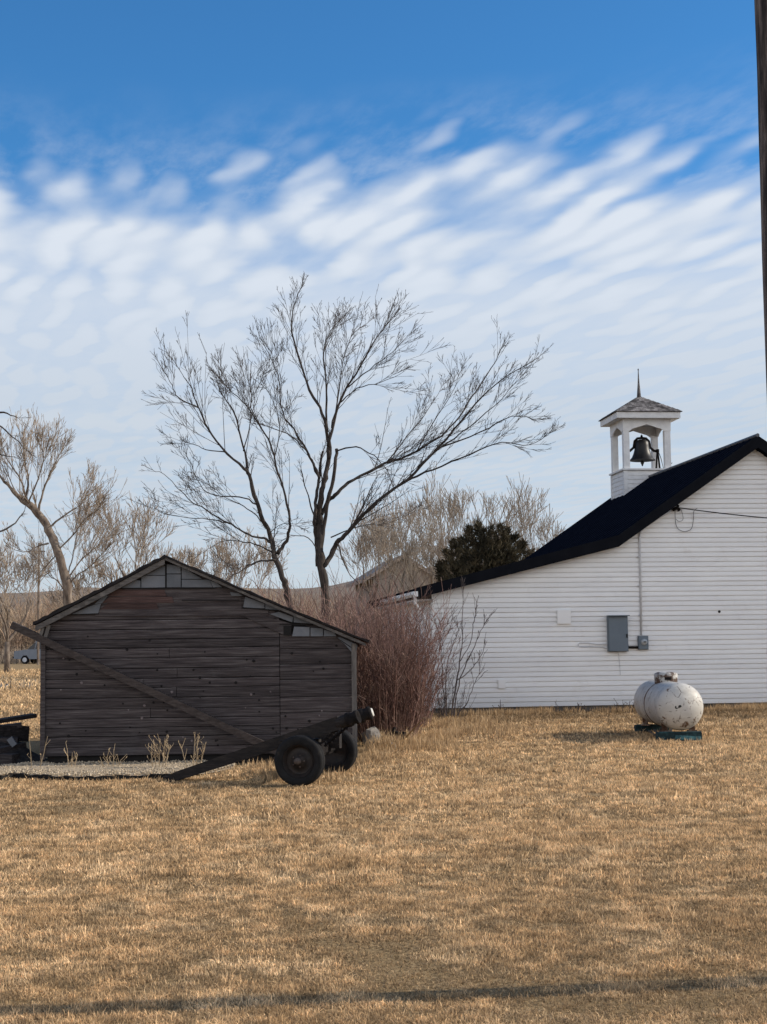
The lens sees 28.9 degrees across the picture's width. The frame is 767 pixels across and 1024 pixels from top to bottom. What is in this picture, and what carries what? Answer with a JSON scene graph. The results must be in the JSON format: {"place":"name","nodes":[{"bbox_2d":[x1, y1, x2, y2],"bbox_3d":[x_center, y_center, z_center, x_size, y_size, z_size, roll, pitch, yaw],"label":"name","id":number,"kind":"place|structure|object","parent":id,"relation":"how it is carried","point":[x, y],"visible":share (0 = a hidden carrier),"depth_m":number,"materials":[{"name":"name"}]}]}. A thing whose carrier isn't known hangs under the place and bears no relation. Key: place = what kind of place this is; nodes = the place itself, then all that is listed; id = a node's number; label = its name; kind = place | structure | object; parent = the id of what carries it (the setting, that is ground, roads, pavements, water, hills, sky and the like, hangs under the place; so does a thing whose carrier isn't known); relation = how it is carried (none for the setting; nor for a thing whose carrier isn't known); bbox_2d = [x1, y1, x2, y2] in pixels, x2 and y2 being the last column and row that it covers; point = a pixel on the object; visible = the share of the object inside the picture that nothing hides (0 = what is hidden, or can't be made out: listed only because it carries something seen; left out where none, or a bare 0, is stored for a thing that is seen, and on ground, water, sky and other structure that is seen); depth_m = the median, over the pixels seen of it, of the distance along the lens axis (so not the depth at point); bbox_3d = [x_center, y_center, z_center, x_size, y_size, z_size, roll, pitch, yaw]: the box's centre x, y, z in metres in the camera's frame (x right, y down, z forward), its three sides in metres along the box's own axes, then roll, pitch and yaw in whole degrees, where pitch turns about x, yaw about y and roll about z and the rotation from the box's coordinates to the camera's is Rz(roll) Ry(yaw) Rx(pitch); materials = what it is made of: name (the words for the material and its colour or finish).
{"place":"outdoors","nodes":[
{"label":"outdoors","id":0,"kind":"place"},
{"bbox_2d":[0,568,436,620],"bbox_3d":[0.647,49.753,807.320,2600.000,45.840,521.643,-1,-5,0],"label":"hills","id":1,"kind":"structure","parent":0,"point":[296,590],"depth_m":705.97,"materials":[{"name":"brown plant"}]},
{"bbox_2d":[0,660,766,1023],"bbox_3d":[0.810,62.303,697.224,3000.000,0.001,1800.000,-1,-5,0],"label":"ground","id":2,"kind":"structure","parent":0,"point":[32,744],"depth_m":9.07,"materials":[{"name":"beige plant"}]},
{"bbox_2d":[0,753,19,763],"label":"timber","id":3,"kind":"object","parent":2,"relation":"on","point":[8,758],"visible":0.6,"depth_m":22.37,"materials":[{"name":"black wood"}]},
{"bbox_2d":[0,411,36,531],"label":"bare tree","id":4,"kind":"object","parent":2,"relation":"on","point":[8,527],"visible":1,"depth_m":34.47,"materials":[{"name":"beige plant"}]},
{"bbox_2d":[0,644,39,663],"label":"brush","id":5,"kind":"object","parent":2,"relation":"on","point":[13,660],"visible":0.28,"depth_m":152.21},
{"bbox_2d":[0,735,47,764],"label":"rubble heap","id":6,"kind":"object","parent":2,"relation":"on","point":[24,752],"visible":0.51,"depth_m":22.75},
{"bbox_2d":[0,742,26,753],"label":"timber","id":7,"kind":"object","parent":6,"relation":"on","point":[6,748],"visible":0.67,"depth_m":22.71,"materials":[{"name":"black wood"}]},
{"bbox_2d":[0,737,18,743],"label":"timber","id":8,"kind":"object","parent":7,"relation":"on","point":[3,739],"visible":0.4,"depth_m":22.85,"materials":[{"name":"black wood"}]},
{"bbox_2d":[1,722,21,727],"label":"timber","id":9,"kind":"object","parent":8,"relation":"on","point":[19,725],"visible":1,"depth_m":23.21,"materials":[{"name":"brown wood"}]},
{"bbox_2d":[0,713,36,722],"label":"timber","id":10,"kind":"object","parent":9,"relation":"on","point":[18,717],"visible":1,"depth_m":23.73,"materials":[{"name":"black wood"}]},
{"bbox_2d":[7,736,16,746],"bbox_3d":[-5.677,3.513,22.738,0.154,0.166,0.050,-1,-5,0],"label":"wood offcut","id":11,"kind":"object","parent":7,"relation":"on","point":[12,742],"visible":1,"depth_m":22.71,"materials":[{"name":"grey"}]},
{"bbox_2d":[0,725,29,741],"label":"timber","id":12,"kind":"object","parent":6,"relation":"on","point":[22,733],"visible":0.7,"depth_m":23.18,"materials":[{"name":"black wood"}]},
{"bbox_2d":[13,641,40,663],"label":"parked suv","id":13,"kind":"object","parent":2,"relation":"on","point":[25,656],"visible":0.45,"depth_m":148.01,"materials":[{"name":"silver metal"}]},
{"bbox_2d":[0,528,55,672],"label":"bare tree","id":14,"kind":"object","parent":2,"relation":"on","point":[5,566],"visible":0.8,"depth_m":99.84,"materials":[{"name":"beige plant"}]},
{"bbox_2d":[33,543,39,664],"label":"utility pole","id":15,"kind":"object","parent":2,"relation":"on","point":[38,598],"visible":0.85,"depth_m":139.73,"materials":[{"name":"brown wood"}]},
{"bbox_2d":[0,402,132,605],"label":"cottonwood tree","id":16,"kind":"object","parent":2,"relation":"on","point":[64,571],"visible":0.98,"depth_m":62.20,"materials":[{"name":"beige plant"}]},
{"bbox_2d":[64,741,77,766],"bbox_3d":[-4.489,3.504,21.366,0.193,0.433,0.201,0,-5,-6],"label":"dry weed","id":17,"kind":"object","parent":2,"relation":"on","point":[72,759],"visible":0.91,"depth_m":21.35,"materials":[{"name":"beige plant"}]},
{"bbox_2d":[0,773,168,781],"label":"edging strip","id":18,"kind":"object","parent":2,"relation":"on","point":[46,777],"visible":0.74,"depth_m":19.79,"materials":[{"name":"black"}]},
{"bbox_2d":[42,547,142,609],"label":"bare tree","id":19,"kind":"object","parent":2,"relation":"on","point":[77,581],"visible":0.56,"depth_m":91.45,"materials":[{"name":"beige plant"}]},
{"bbox_2d":[98,746,126,766],"bbox_3d":[-3.898,3.526,21.385,0.407,0.379,0.183,-1,-5,0],"label":"dry weed","id":20,"kind":"object","parent":2,"relation":"on","point":[113,758],"visible":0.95,"depth_m":21.40,"materials":[{"name":"beige plant"}]},
{"bbox_2d":[0,759,235,776],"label":"gravel","id":21,"kind":"structure","parent":2,"relation":"on","point":[18,765],"depth_m":20.99,"materials":[{"name":"grey gravel"}]},
{"bbox_2d":[64,485,208,578],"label":"bare tree","id":22,"kind":"object","parent":2,"relation":"on","point":[143,515],"visible":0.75,"depth_m":70.12,"materials":[{"name":"beige plant"}]},
{"bbox_2d":[10,621,276,753],"bbox_3d":[-3.422,2.703,22.233,4.355,2.187,0.076,-1,-5,1],"label":"leaning timber","id":23,"kind":"object","parent":2,"relation":"on","point":[138,685],"visible":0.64,"depth_m":22.22,"materials":[{"name":"brown wood"}]},
{"bbox_2d":[145,734,173,766],"bbox_3d":[-3.197,3.421,21.187,0.398,0.533,0.282,-1,-5,0],"label":"dry weed","id":24,"kind":"object","parent":2,"relation":"on","point":[168,747],"visible":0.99,"depth_m":21.20,"materials":[{"name":"beige plant"}]},
{"bbox_2d":[0,576,331,655],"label":"thicket","id":25,"kind":"object","parent":2,"relation":"on","point":[20,639],"visible":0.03,"depth_m":192.73,"materials":[{"name":"brown plant"}]},
{"bbox_2d":[178,733,205,767],"bbox_3d":[-2.709,3.385,20.993,0.412,0.558,0.223,-1,-5,0],"label":"dry weed","id":26,"kind":"object","parent":2,"relation":"on","point":[193,758],"visible":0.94,"depth_m":21.00,"materials":[{"name":"beige plant"}]},
{"bbox_2d":[161,534,234,579],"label":"bare tree","id":27,"kind":"object","parent":2,"relation":"on","point":[219,553],"visible":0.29,"depth_m":76.75,"materials":[{"name":"beige plant"}]},
{"bbox_2d":[33,554,369,763],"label":"old shed","id":28,"kind":"structure","parent":2,"relation":"on","point":[256,665],"depth_m":22.42,"materials":[{"name":"weathered dark wood boards"},{"name":"shingle"}]},
{"bbox_2d":[123,310,316,608],"bbox_3d":[-4.425,-0.037,39.895,5.552,10.930,4.789,-1,-5,0],"label":"bare tree","id":29,"kind":"object","parent":2,"relation":"on","point":[279,567],"visible":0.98,"depth_m":39.80,"materials":[{"name":"brown plant"}]},
{"bbox_2d":[217,527,290,594],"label":"bare tree","id":30,"kind":"object","parent":2,"relation":"on","point":[249,560],"visible":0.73,"depth_m":81.66,"materials":[{"name":"beige plant"}]},
{"bbox_2d":[163,706,373,785],"bbox_3d":[-1.461,3.066,19.750,2.758,0.961,1.986,-2,-5,13],"label":"timber cart","id":31,"kind":"object","parent":2,"relation":"on","point":[307,755],"visible":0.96,"depth_m":19.00,"materials":[{"name":"black wood"}]},
{"bbox_2d":[230,564,379,661],"bbox_3d":[-1.865,2.822,31.890,4.200,3.546,3.563,-5,-7,44],"label":"brush","id":32,"kind":"object","parent":2,"relation":"on","point":[313,604],"visible":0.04,"depth_m":32.01,"materials":[{"name":"brown plant"}]},
{"bbox_2d":[300,598,355,631],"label":"thicket","id":33,"kind":"object","parent":2,"relation":"on","point":[330,611],"depth_m":176.21,"materials":[{"name":"brown plant"}]},
{"bbox_2d":[253,561,426,729],"bbox_3d":[-0.900,2.633,29.020,3.681,3.402,4.194,-1,-5,0],"label":"brush","id":34,"kind":"object","parent":2,"relation":"on","point":[338,605],"visible":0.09,"depth_m":28.82,"materials":[{"name":"brown plant"}]},
{"bbox_2d":[269,558,467,699],"bbox_3d":[-0.463,2.793,33.418,4.875,3.832,4.075,-1,-5,0],"label":"brush","id":35,"kind":"object","parent":2,"relation":"on","point":[371,599],"visible":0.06,"depth_m":33.38,"materials":[{"name":"brown plant"}]},
{"bbox_2d":[361,727,379,744],"bbox_3d":[-0.211,3.880,25.744,0.358,0.326,0.308,-1,-5,0],"label":"stone","id":36,"kind":"object","parent":2,"relation":"on","point":[372,731],"visible":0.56,"depth_m":25.65,"materials":[{"name":"grey stone"}]},
{"bbox_2d":[334,493,441,641],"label":"bare tree","id":37,"kind":"object","parent":2,"relation":"on","point":[358,546],"visible":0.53,"depth_m":63.87,"materials":[{"name":"beige plant"}]},
{"bbox_2d":[346,555,436,663],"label":"house","id":38,"kind":"structure","parent":2,"relation":"on","point":[398,584],"depth_m":92.27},
{"bbox_2d":[315,563,470,741],"bbox_3d":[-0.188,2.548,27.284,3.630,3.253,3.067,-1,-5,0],"label":"brush","id":39,"kind":"object","parent":2,"relation":"on","point":[384,703],"visible":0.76,"depth_m":27.06,"materials":[{"name":"brown plant"}]},
{"bbox_2d":[242,272,564,620],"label":"bare tree","id":40,"kind":"object","parent":2,"relation":"on","point":[319,520],"visible":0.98,"depth_m":41.28,"materials":[{"name":"brown plant"}]},
{"bbox_2d":[403,718,423,740],"bbox_3d":[0.486,3.714,25.166,0.055,0.572,2.021,0,-5,-11],"label":"stick","id":41,"kind":"object","parent":2,"relation":"on","point":[412,729],"visible":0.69,"depth_m":25.15,"materials":[{"name":"brown wood"}]},
{"bbox_2d":[360,501,469,595],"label":"bare tree","id":42,"kind":"object","parent":2,"relation":"on","point":[407,552],"visible":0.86,"depth_m":55.12,"materials":[{"name":"beige plant"}]},
{"bbox_2d":[366,492,463,588],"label":"bare tree","id":43,"kind":"object","parent":2,"relation":"on","point":[428,546],"visible":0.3,"depth_m":57.35,"materials":[{"name":"beige plant"}]},
{"bbox_2d":[384,482,459,585],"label":"bare tree","id":44,"kind":"object","parent":2,"relation":"on","point":[438,511],"visible":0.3,"depth_m":73.93,"materials":[{"name":"beige plant"}]},
{"bbox_2d":[420,673,476,718],"bbox_3d":[1.309,4.196,34.279,1.675,1.140,1.447,-1,-5,0],"label":"brush","id":45,"kind":"object","parent":2,"relation":"on","point":[443,707],"visible":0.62,"depth_m":34.23,"materials":[{"name":"brown plant"}]},
{"bbox_2d":[429,576,494,716],"bbox_3d":[1.890,3.235,34.769,1.395,3.534,1.425,-4,-6,32],"label":"sapling","id":46,"kind":"object","parent":2,"relation":"on","point":[479,660],"visible":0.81,"depth_m":34.83,"materials":[{"name":"brown plant"}]},
{"bbox_2d":[397,462,546,550],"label":"bare tree","id":47,"kind":"object","parent":2,"relation":"on","point":[457,510],"visible":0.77,"depth_m":66.26,"materials":[{"name":"beige plant"}]},
{"bbox_2d":[432,518,534,581],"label":"juniper tree","id":48,"kind":"object","parent":2,"relation":"on","point":[486,548],"visible":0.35,"depth_m":51.25,"materials":[{"name":"green plant"}]},
{"bbox_2d":[238,701,766,783],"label":"tall grass","id":49,"kind":"structure","parent":2,"relation":"on","point":[435,739],"depth_m":25.99,"materials":[{"name":"beige plant"}]},
{"bbox_2d":[459,487,566,563],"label":"bare tree","id":50,"kind":"object","parent":2,"relation":"on","point":[543,523],"visible":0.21,"depth_m":78.60,"materials":[{"name":"beige plant"}]},
{"bbox_2d":[528,515,553,550],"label":"bare tree","id":51,"kind":"object","parent":2,"relation":"on","point":[550,521],"visible":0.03,"depth_m":120.14,"materials":[{"name":"beige plant"}]},
{"bbox_2d":[367,369,766,713],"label":"schoolhouse","id":52,"kind":"structure","parent":2,"relation":"on","point":[626,590],"depth_m":36.94,"materials":[{"name":"wood"}]},
{"bbox_2d":[630,434,671,467],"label":"church bell","id":53,"kind":"object","parent":52,"relation":"on","point":[642,447],"visible":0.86,"depth_m":47.28,"materials":[{"name":"metal"}]},
{"bbox_2d":[675,507,766,531],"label":"service cable","id":54,"kind":"object","parent":52,"relation":"attached to","point":[713,512],"visible":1,"depth_m":36.90,"materials":[{"name":"black rubber"}]},
{"bbox_2d":[609,698,634,711],"bbox_3d":[5.728,4.657,35.760,0.647,0.360,0.174,-1,-5,0],"label":"dry weed","id":55,"kind":"object","parent":2,"relation":"on","point":[623,707],"visible":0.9,"depth_m":35.75,"materials":[{"name":"brown plant"}]},
{"bbox_2d":[634,724,668,732],"bbox_3d":[5.095,4.105,28.215,0.660,0.160,0.200,-1,-5,0],"label":"timber block","id":56,"kind":"object","parent":2,"relation":"on","point":[639,727],"depth_m":28.12,"materials":[{"name":"wood"}]},
{"bbox_2d":[648,728,672,735],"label":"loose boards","id":57,"kind":"object","parent":2,"relation":"on","point":[652,733],"visible":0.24,"depth_m":27.17,"materials":[{"name":"brown wood"}]},
{"bbox_2d":[656,731,701,740],"bbox_3d":[5.145,3.904,25.912,0.780,0.160,0.213,-1,-5,0],"label":"timber block","id":58,"kind":"object","parent":2,"relation":"on","point":[686,735],"depth_m":25.82,"materials":[{"name":"teal wood"}]},
{"bbox_2d":[634,672,702,731],"bbox_3d":[5.168,3.426,27.113,0.838,1.024,2.903,-1,-5,0],"label":"propane tank","id":59,"kind":"object","parent":58,"relation":"on","point":[665,701],"visible":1,"depth_m":25.86,"materials":[{"name":"metal"}]},
{"bbox_2d":[754,0,766,390],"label":"utility pole","id":60,"kind":"object","parent":2,"relation":"on","point":[760,6],"visible":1,"depth_m":8.15,"materials":[{"name":"brown wood"}]},
{"bbox_2d":[0,0,766,592],"label":"sky","id":61,"kind":"structure","parent":0,"point":[582,177],"materials":[{"name":"blue"}]},
{"bbox_2d":[390,727,404,742],"bbox_3d":[0.227,3.909,25.907,0.312,0.333,0.180,-1,-5,0],"label":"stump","id":62,"kind":"object","parent":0,"point":[396,733],"visible":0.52,"depth_m":25.82,"materials":[{"name":"brown wood"}]}
]}

